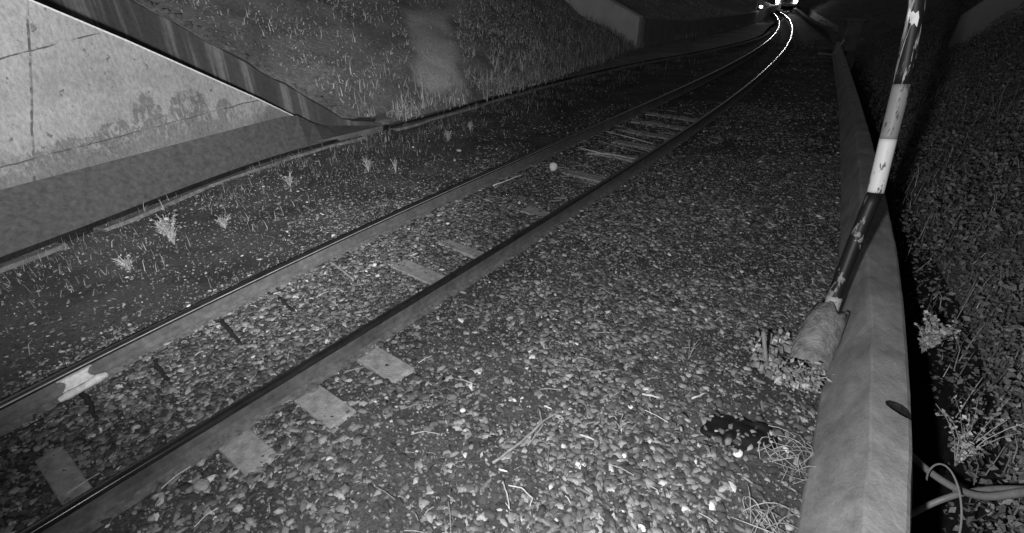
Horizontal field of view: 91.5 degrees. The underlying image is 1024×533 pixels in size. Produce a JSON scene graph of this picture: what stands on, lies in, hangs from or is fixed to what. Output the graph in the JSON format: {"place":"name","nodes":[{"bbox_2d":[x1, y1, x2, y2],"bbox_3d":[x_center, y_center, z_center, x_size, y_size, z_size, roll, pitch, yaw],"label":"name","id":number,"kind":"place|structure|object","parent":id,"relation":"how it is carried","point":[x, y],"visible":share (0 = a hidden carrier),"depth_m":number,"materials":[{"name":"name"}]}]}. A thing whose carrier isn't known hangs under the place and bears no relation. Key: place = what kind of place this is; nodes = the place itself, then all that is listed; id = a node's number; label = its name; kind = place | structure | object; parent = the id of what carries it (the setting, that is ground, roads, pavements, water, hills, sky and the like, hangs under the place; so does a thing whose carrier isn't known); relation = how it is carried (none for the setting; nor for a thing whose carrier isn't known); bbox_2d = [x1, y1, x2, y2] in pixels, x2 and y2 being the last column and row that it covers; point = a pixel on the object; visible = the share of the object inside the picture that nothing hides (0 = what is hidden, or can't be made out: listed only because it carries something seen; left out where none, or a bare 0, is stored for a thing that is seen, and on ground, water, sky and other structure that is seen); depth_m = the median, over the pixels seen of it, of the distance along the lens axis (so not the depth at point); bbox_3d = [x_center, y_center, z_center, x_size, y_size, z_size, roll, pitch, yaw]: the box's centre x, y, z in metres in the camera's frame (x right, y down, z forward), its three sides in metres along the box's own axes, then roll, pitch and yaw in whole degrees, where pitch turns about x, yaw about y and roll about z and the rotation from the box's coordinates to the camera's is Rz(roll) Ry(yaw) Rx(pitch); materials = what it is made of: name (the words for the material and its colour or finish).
{"place":"outdoors","nodes":[
{"label":"outdoors","id":0,"kind":"place"},
{"bbox_2d":[0,6,841,532],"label":"ground","id":1,"kind":"structure","parent":0,"point":[658,84],"depth_m":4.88,"materials":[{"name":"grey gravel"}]},
{"bbox_2d":[35,446,92,504],"bbox_3d":[-2.805,1.218,3.076,2.560,0.214,0.178,20,36,31],"label":"sleeper","id":2,"kind":"object","parent":1,"relation":"on","point":[61,482],"visible":0.22,"depth_m":2.88,"materials":[{"name":"concrete"}]},
{"bbox_2d":[79,391,98,421],"bbox_3d":[-2.846,0.936,3.366,0.417,0.046,0.049,23,37,34],"label":"wood strip","id":3,"kind":"object","parent":1,"relation":"on","point":[88,402],"visible":0.96,"depth_m":3.36,"materials":[{"name":"black wood"}]},
{"bbox_2d":[111,252,135,271],"bbox_3d":[-3.864,-0.030,4.995,0.239,0.196,0.179,24,38,35],"label":"weed","id":4,"kind":"object","parent":1,"relation":"on","point":[124,263],"visible":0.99,"depth_m":4.99,"materials":[{"name":"grey plant"}]},
{"bbox_2d":[151,355,172,384],"bbox_3d":[-2.600,0.760,3.679,0.461,0.052,0.053,26,39,37],"label":"wood strip","id":5,"kind":"object","parent":1,"relation":"on","point":[157,367],"visible":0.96,"depth_m":3.66,"materials":[{"name":"black wood"}]},
{"bbox_2d":[149,211,181,244],"bbox_3d":[-3.737,-0.409,5.427,0.261,0.395,0.224,0,30,0],"label":"weed","id":6,"kind":"object","parent":1,"relation":"on","point":[168,232],"visible":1,"depth_m":5.41,"materials":[{"name":"grey plant"}]},
{"bbox_2d":[193,479,209,490],"bbox_3d":[-1.761,1.235,2.826,0.097,0.047,0.072,10,31,17],"label":"stone","id":7,"kind":"object","parent":1,"relation":"on","point":[201,484],"visible":1,"depth_m":2.81,"materials":[{"name":"stone"}]},
{"bbox_2d":[214,213,230,228],"bbox_3d":[-3.383,-0.539,5.863,0.178,0.190,0.190,20,36,31],"label":"weed","id":8,"kind":"object","parent":1,"relation":"on","point":[223,222],"visible":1,"depth_m":5.84,"materials":[{"name":"grey plant"}]},
{"bbox_2d":[218,318,242,345],"bbox_3d":[-2.302,0.527,4.070,0.526,0.057,0.045,26,39,37],"label":"wood strip","id":9,"kind":"object","parent":1,"relation":"on","point":[228,329],"visible":0.97,"depth_m":4.06,"materials":[{"name":"grey wood"}]},
{"bbox_2d":[218,429,278,475],"bbox_3d":[-2.368,0.926,3.582,2.560,0.214,0.238,21,36,31],"label":"sleeper","id":10,"kind":"object","parent":1,"relation":"on","point":[246,451],"visible":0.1,"depth_m":3.03,"materials":[{"name":"concrete"}]},
{"bbox_2d":[277,296,295,311],"bbox_3d":[-1.975,0.343,4.379,0.042,0.047,0.316,-26,39,-37],"label":"wood strip","id":11,"kind":"object","parent":1,"relation":"on","point":[284,302],"visible":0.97,"depth_m":4.38,"materials":[{"name":"grey wood"}]},
{"bbox_2d":[282,171,291,186],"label":"weed","id":12,"kind":"object","parent":1,"relation":"on","point":[289,177],"visible":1,"depth_m":7.04,"materials":[{"name":"grey plant"}]},
{"bbox_2d":[294,385,356,428],"bbox_3d":[-2.064,0.723,3.934,2.560,0.214,0.238,21,36,31],"label":"sleeper","id":13,"kind":"object","parent":1,"relation":"on","point":[319,403],"visible":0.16,"depth_m":3.35,"materials":[{"name":"concrete"}]},
{"bbox_2d":[306,383,317,392],"bbox_3d":[-1.390,0.844,3.469,0.086,0.027,0.086,0,30,0],"label":"spring clip","id":14,"kind":"object","parent":13,"relation":"on","point":[314,390],"visible":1,"depth_m":3.46,"materials":[{"name":"metal"}]},
{"bbox_2d":[328,260,353,279],"bbox_3d":[-1.671,0.033,4.879,0.469,0.037,0.032,25,39,37],"label":"bark","id":15,"kind":"object","parent":1,"relation":"on","point":[340,268],"visible":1,"depth_m":4.87,"materials":[{"name":"grey wood"}]},
{"bbox_2d":[318,126,382,140],"bbox_3d":[-3.752,-2.272,9.105,2.496,0.230,1.442,0,30,0],"label":"apron","id":16,"kind":"object","parent":1,"relation":"on","point":[341,133],"visible":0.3,"depth_m":9.39,"materials":[{"name":"concrete"}]},
{"bbox_2d":[361,156,373,171],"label":"weed","id":17,"kind":"object","parent":1,"relation":"on","point":[367,165],"visible":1,"depth_m":7.56,"materials":[{"name":"grey plant"}]},
{"bbox_2d":[0,48,743,353],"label":"grass","id":18,"kind":"structure","parent":1,"relation":"on","point":[432,129],"depth_m":7.76,"materials":[{"name":"plant"}]},
{"bbox_2d":[357,347,414,382],"bbox_3d":[-1.749,0.512,4.299,2.560,0.214,0.238,21,36,31],"label":"sleeper","id":19,"kind":"object","parent":1,"relation":"on","point":[378,359],"visible":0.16,"depth_m":3.71,"materials":[{"name":"concrete"}]},
{"bbox_2d":[0,12,779,435],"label":"rail","id":20,"kind":"object","parent":1,"relation":"on","point":[38,398],"visible":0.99,"depth_m":4.49,"materials":[{"name":"metal"}]},
{"bbox_2d":[390,157,396,171],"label":"weed","id":21,"kind":"object","parent":1,"relation":"on","point":[395,164],"visible":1,"depth_m":7.49,"materials":[{"name":"grey plant"}]},
{"bbox_2d":[0,8,797,263],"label":"drain channel","id":22,"kind":"object","parent":1,"relation":"in","point":[80,231],"visible":0.21,"depth_m":7.16,"materials":[{"name":"grey concrete"}]},
{"bbox_2d":[0,242,68,272],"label":"kerb","id":23,"kind":"structure","parent":22,"relation":"on","point":[33,256],"depth_m":5.17,"materials":[{"name":"concrete"}]},
{"bbox_2d":[0,115,334,256],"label":"footing","id":24,"kind":"object","parent":22,"relation":"on","point":[37,211],"visible":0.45,"depth_m":6.40,"materials":[{"name":"concrete"}]},
{"bbox_2d":[0,0,293,189],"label":"wing wall","id":25,"kind":"structure","parent":24,"relation":"on","point":[76,94],"depth_m":5.94,"materials":[{"name":"concrete"}]},
{"bbox_2d":[93,136,365,231],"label":"kerb","id":26,"kind":"structure","parent":22,"relation":"on","point":[156,207],"depth_m":6.82,"materials":[{"name":"concrete"}]},
{"bbox_2d":[390,31,771,130],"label":"kerb","id":27,"kind":"structure","parent":22,"relation":"on","point":[422,121],"depth_m":12.66,"materials":[{"name":"concrete"}]},
{"bbox_2d":[18,10,792,532],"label":"rail","id":28,"kind":"object","parent":1,"relation":"on","point":[118,492],"visible":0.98,"depth_m":3.50,"materials":[{"name":"metal"}]},
{"bbox_2d":[390,259,444,284],"bbox_3d":[-1.091,0.072,5.062,2.560,0.214,0.238,20,36,31],"label":"sleeper","id":29,"kind":"object","parent":1,"relation":"on","point":[416,271],"visible":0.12,"depth_m":4.89,"materials":[{"name":"concrete"}]},
{"bbox_2d":[0,110,840,532],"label":"straw","id":30,"kind":"object","parent":1,"relation":"on","point":[574,326],"visible":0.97,"depth_m":4.66,"materials":[{"name":"grey plant"}]},
{"bbox_2d":[443,128,452,140],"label":"weed","id":31,"kind":"object","parent":1,"relation":"on","point":[448,134],"visible":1,"depth_m":9.01,"materials":[{"name":"grey plant"}]},
{"bbox_2d":[436,238,484,258],"bbox_3d":[-0.722,-0.176,5.491,2.560,0.214,0.178,20,36,31],"label":"sleeper","id":32,"kind":"object","parent":1,"relation":"on","point":[464,250],"visible":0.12,"depth_m":5.30,"materials":[{"name":"concrete"}]},
{"bbox_2d":[467,120,472,130],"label":"weed","id":33,"kind":"object","parent":1,"relation":"on","point":[470,125],"visible":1,"depth_m":9.59,"materials":[{"name":"grey plant"}]},
{"bbox_2d":[502,481,510,509],"bbox_3d":[-0.033,1.263,2.753,0.022,0.012,0.180,-5,30,-8],"label":"stick","id":34,"kind":"object","parent":1,"relation":"on","point":[508,505],"visible":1,"depth_m":2.74,"materials":[{"name":"grey wood"}]},
{"bbox_2d":[193,101,840,200],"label":"ballast","id":35,"kind":"structure","parent":1,"relation":"on","point":[672,173],"depth_m":8.06,"materials":[{"name":"gravel"}]},
{"bbox_2d":[492,174,522,185],"bbox_3d":[-0.043,-1.229,7.074,0.028,0.026,0.632,26,39,37],"label":"stick","id":36,"kind":"object","parent":35,"relation":"on","point":[506,180],"visible":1,"depth_m":7.03,"materials":[{"name":"grey wood"}]},
{"bbox_2d":[549,163,557,170],"bbox_3d":[0.614,-1.470,7.439,0.128,0.127,0.098,16,57,-9],"label":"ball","id":37,"kind":"object","parent":35,"relation":"on","point":[553,166],"visible":0.98,"depth_m":7.41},
{"bbox_2d":[597,140,642,152],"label":"sleeper","id":38,"kind":"object","parent":35,"relation":"on","point":[618,146],"visible":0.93,"depth_m":8.45,"materials":[{"name":"grey concrete"}]},
{"bbox_2d":[508,485,532,505],"bbox_3d":[0.055,1.254,2.763,0.051,0.012,0.178,-25,38,-36],"label":"wire","id":39,"kind":"object","parent":1,"relation":"on","point":[524,490],"visible":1,"depth_m":2.77,"materials":[{"name":"grey metal"}]},
{"bbox_2d":[492,409,562,463],"bbox_3d":[0.108,1.053,3.136,0.621,0.025,0.032,-26,39,-37],"label":"stick","id":40,"kind":"object","parent":1,"relation":"on","point":[517,444],"visible":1,"depth_m":3.09,"materials":[{"name":"grey wood"}]},
{"bbox_2d":[520,206,549,217],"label":"sleeper","id":41,"kind":"object","parent":1,"relation":"on","point":[528,210],"visible":0.08,"depth_m":6.14,"materials":[{"name":"concrete"}]},
{"bbox_2d":[527,407,543,445],"bbox_3d":[0.166,1.022,3.189,0.069,0.015,0.330,7,31,13],"label":"stick","id":42,"kind":"object","parent":1,"relation":"on","point":[540,428],"visible":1,"depth_m":3.18,"materials":[{"name":"grey wood"}]},
{"bbox_2d":[561,169,606,182],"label":"sleeper","id":43,"kind":"object","parent":1,"relation":"on","point":[584,175],"visible":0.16,"depth_m":7.27,"materials":[{"name":"concrete"}]},
{"bbox_2d":[579,434,594,439],"bbox_3d":[0.468,1.062,3.110,0.096,0.017,0.016,13,33,22],"label":"straw piece","id":44,"kind":"object","parent":1,"relation":"on","point":[583,435],"visible":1,"depth_m":3.11,"materials":[{"name":"white plant"}]},
{"bbox_2d":[386,9,790,124],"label":"verge","id":45,"kind":"structure","parent":1,"relation":"on","point":[702,42],"depth_m":21.07,"materials":[{"name":"soil"}]},
{"bbox_2d":[566,0,642,48],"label":"bridge wing wall","id":46,"kind":"structure","parent":45,"relation":"on","point":[619,17],"depth_m":20.66,"materials":[{"name":"concrete"}]},
{"bbox_2d":[639,3,784,47],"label":"curved wall","id":47,"kind":"structure","parent":45,"relation":"on","point":[655,32],"depth_m":24.39,"materials":[{"name":"grey concrete"}]},
{"bbox_2d":[586,149,637,162],"bbox_3d":[1.563,-1.751,8.219,2.560,0.214,0.238,19,35,30],"label":"sleeper","id":48,"kind":"object","parent":1,"relation":"on","point":[612,156],"visible":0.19,"depth_m":8.09,"materials":[{"name":"concrete"}]},
{"bbox_2d":[578,147,634,158],"bbox_3d":[1.520,-1.846,8.140,1.006,0.034,0.058,18,35,28],"label":"reed","id":49,"kind":"object","parent":48,"relation":"on","point":[603,153],"visible":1,"depth_m":8.15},
{"bbox_2d":[615,415,631,428],"bbox_3d":[0.704,1.002,3.207,0.102,0.074,0.067,-7,31,-13],"label":"weed","id":50,"kind":"object","parent":1,"relation":"on","point":[621,424],"visible":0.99,"depth_m":3.20,"materials":[{"name":"grey plant"}]},
{"bbox_2d":[605,131,652,143],"bbox_3d":[2.092,-2.334,8.997,0.025,0.026,1.059,-24,38,-36],"label":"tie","id":51,"kind":"object","parent":1,"relation":"on","point":[628,137],"visible":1,"depth_m":8.99,"materials":[{"name":"grey concrete"}]},
{"bbox_2d":[612,139,656,149],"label":"sleeper","id":52,"kind":"object","parent":1,"relation":"in","point":[637,145],"visible":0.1,"depth_m":8.62,"materials":[{"name":"concrete"}]},
{"bbox_2d":[638,524,645,531],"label":"stone","id":53,"kind":"object","parent":1,"relation":"on","point":[643,529],"visible":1,"depth_m":2.60,"materials":[{"name":"white stone"}]},
{"bbox_2d":[622,129,671,139],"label":"sleeper","id":54,"kind":"object","parent":1,"relation":"on","point":[661,136],"visible":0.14,"depth_m":9.17,"materials":[{"name":"concrete"}]},
{"bbox_2d":[642,393,659,397],"bbox_3d":[0.946,0.879,3.398,0.120,0.019,0.015,9,31,16],"label":"straw piece","id":55,"kind":"object","parent":1,"relation":"on","point":[650,395],"visible":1,"depth_m":3.40,"materials":[{"name":"white plant"}]},
{"bbox_2d":[630,119,685,130],"bbox_3d":[2.893,-2.706,9.873,2.560,0.214,0.238,19,35,29],"label":"sleeper","id":56,"kind":"object","parent":1,"relation":"on","point":[681,128],"visible":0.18,"depth_m":9.80,"materials":[{"name":"concrete"}]},
{"bbox_2d":[644,112,697,121],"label":"sleeper","id":57,"kind":"object","parent":1,"relation":"on","point":[674,117],"visible":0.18,"depth_m":10.37,"materials":[{"name":"concrete"}]},
{"bbox_2d":[510,39,836,103],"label":"ballast","id":58,"kind":"structure","parent":1,"relation":"on","point":[812,75],"depth_m":14.62,"materials":[{"name":"gravel"}]},
{"bbox_2d":[688,341,700,358],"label":"weed","id":59,"kind":"object","parent":1,"relation":"on","point":[691,351],"visible":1,"depth_m":3.76,"materials":[{"name":"grey plant"}]},
{"bbox_2d":[691,392,706,398],"bbox_3d":[1.282,0.881,3.414,0.134,0.020,0.019,-15,33,-24],"label":"straw piece","id":60,"kind":"object","parent":1,"relation":"on","point":[697,396],"visible":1,"depth_m":3.40,"materials":[{"name":"white plant"}]},
{"bbox_2d":[603,56,840,259],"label":"gravel","id":61,"kind":"structure","parent":1,"relation":"on","point":[778,132],"depth_m":9.57,"materials":[{"name":"grey gravel"}]},
{"bbox_2d":[733,449,742,457],"bbox_3d":[1.363,1.128,3.011,0.064,0.031,0.051,-16,34,-26],"label":"stone","id":62,"kind":"object","parent":1,"relation":"on","point":[739,453],"visible":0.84,"depth_m":3.00,"materials":[{"name":"white stone"}]},
{"bbox_2d":[700,414,777,450],"bbox_3d":[1.425,1.034,3.137,0.463,0.078,0.268,9,31,15],"label":"plastic sheet","id":63,"kind":"object","parent":1,"relation":"on","point":[716,422],"visible":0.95,"depth_m":3.12,"materials":[{"name":"black plastic"}]},
{"bbox_2d":[674,410,783,452],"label":"ballast","id":64,"kind":"structure","parent":63,"relation":"on","point":[774,432],"depth_m":3.10,"materials":[{"name":"stone"}]},
{"bbox_2d":[761,331,767,369],"bbox_3d":[1.840,0.634,3.625,0.030,0.391,0.031,-15,26,8],"label":"stake","id":65,"kind":"object","parent":1,"relation":"on","point":[763,334],"visible":0.74,"depth_m":3.58,"materials":[{"name":"grey wood"}]},
{"bbox_2d":[730,482,800,532],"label":"dry roots","id":66,"kind":"object","parent":1,"relation":"on","point":[766,514],"visible":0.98,"depth_m":2.65,"materials":[{"name":"grey plant"}]},
{"bbox_2d":[747,328,825,391],"bbox_3d":[2.056,0.678,3.726,0.565,0.108,0.663,14,33,23],"label":"weed","id":67,"kind":"object","parent":1,"relation":"on","point":[772,364],"visible":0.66,"depth_m":3.66,"materials":[{"name":"grey plant"}]},
{"bbox_2d":[775,0,797,7],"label":"train","id":68,"kind":"object","parent":1,"relation":"on","point":[794,3],"visible":0.68,"depth_m":44.65,"materials":[{"name":"paint"}]},
{"bbox_2d":[758,425,815,483],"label":"dry roots","id":69,"kind":"object","parent":1,"relation":"on","point":[792,450],"visible":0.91,"depth_m":2.99,"materials":[{"name":"grey plant"}]},
{"bbox_2d":[782,358,834,394],"bbox_3d":[2.028,0.762,3.470,0.229,0.230,0.268,-12,32,-20],"label":"weed","id":70,"kind":"object","parent":1,"relation":"on","point":[803,379],"visible":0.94,"depth_m":3.45,"materials":[{"name":"grey plant"}]},
{"bbox_2d":[787,6,847,55],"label":"boundary wall","id":71,"kind":"structure","parent":1,"relation":"on","point":[831,34],"depth_m":29.11,"materials":[{"name":"grey concrete"}]},
{"bbox_2d":[788,301,848,370],"bbox_3d":[2.331,0.538,3.784,0.286,0.528,0.541,23,37,34],"label":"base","id":72,"kind":"object","parent":1,"relation":"on","point":[818,338],"visible":0.94,"depth_m":3.69,"materials":[{"name":"concrete"}]},
{"bbox_2d":[824,0,925,312],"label":"striped pole","id":73,"kind":"object","parent":72,"relation":"in","point":[901,84],"visible":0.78,"depth_m":3.48,"materials":[{"name":"metal"}]},
{"bbox_2d":[818,39,844,55],"bbox_3d":[11.331,-7.704,17.715,0.955,0.644,0.121,-6,31,-11],"label":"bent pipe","id":74,"kind":"object","parent":1,"relation":"on","point":[843,40],"visible":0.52,"depth_m":17.71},
{"bbox_2d":[833,18,865,51],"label":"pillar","id":75,"kind":"structure","parent":1,"relation":"on","point":[849,30],"depth_m":19.79,"materials":[{"name":"concrete"}]},
{"bbox_2d":[796,41,912,532],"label":"concrete wall","id":76,"kind":"structure","parent":1,"relation":"on","point":[859,475],"depth_m":3.02,"materials":[{"name":"grey concrete"}]},
{"bbox_2d":[911,485,1023,517],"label":"hose","id":77,"kind":"object","parent":76,"relation":"attached to","point":[916,511],"visible":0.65,"depth_m":2.72,"materials":[{"name":"grey rubber"}]},
{"bbox_2d":[912,452,1023,500],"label":"hose","id":78,"kind":"object","parent":76,"relation":"attached to","point":[986,496],"visible":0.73,"depth_m":2.53,"materials":[{"name":"grey rubber"}]},
{"bbox_2d":[926,463,962,532],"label":"cable","id":79,"kind":"object","parent":78,"relation":"attached to","point":[959,493],"visible":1,"depth_m":2.52,"materials":[{"name":"grey rubber"}]},
{"bbox_2d":[133,0,786,124],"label":"hillside","id":80,"kind":"structure","parent":0,"point":[436,59],"depth_m":11.44,"materials":[{"name":"plant"}]},
{"bbox_2d":[34,0,385,126],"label":"retaining wall","id":81,"kind":"structure","parent":80,"relation":"on","point":[135,22],"depth_m":9.02,"materials":[{"name":"concrete"}]},
{"bbox_2d":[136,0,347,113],"bbox_3d":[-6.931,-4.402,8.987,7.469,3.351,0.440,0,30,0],"label":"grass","id":82,"kind":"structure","parent":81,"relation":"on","point":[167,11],"depth_m":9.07,"materials":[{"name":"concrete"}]},
{"bbox_2d":[797,0,1023,532],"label":"bank","id":83,"kind":"structure","parent":0,"point":[931,434],"depth_m":4.86,"materials":[{"name":"grey plant"}]},
{"bbox_2d":[914,305,960,352],"bbox_3d":[3.307,0.533,3.910,0.264,0.370,0.235,14,33,22],"label":"shrub","id":84,"kind":"object","parent":83,"relation":"on","point":[932,339],"visible":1,"depth_m":3.88,"materials":[{"name":"grey plant"}]},
{"bbox_2d":[853,0,1023,532],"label":"undergrowth","id":85,"kind":"object","parent":83,"relation":"on","point":[1003,506],"visible":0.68,"depth_m":5.55,"materials":[{"name":"grey plant"}]},
{"bbox_2d":[935,395,1023,465],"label":"shrub","id":86,"kind":"object","parent":83,"relation":"on","point":[961,456],"visible":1,"depth_m":2.96,"materials":[{"name":"grey plant"}]},
{"bbox_2d":[947,0,1023,50],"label":"garden wall","id":87,"kind":"structure","parent":83,"relation":"on","point":[980,15],"depth_m":12.49,"materials":[{"name":"grey concrete"}]}
]}

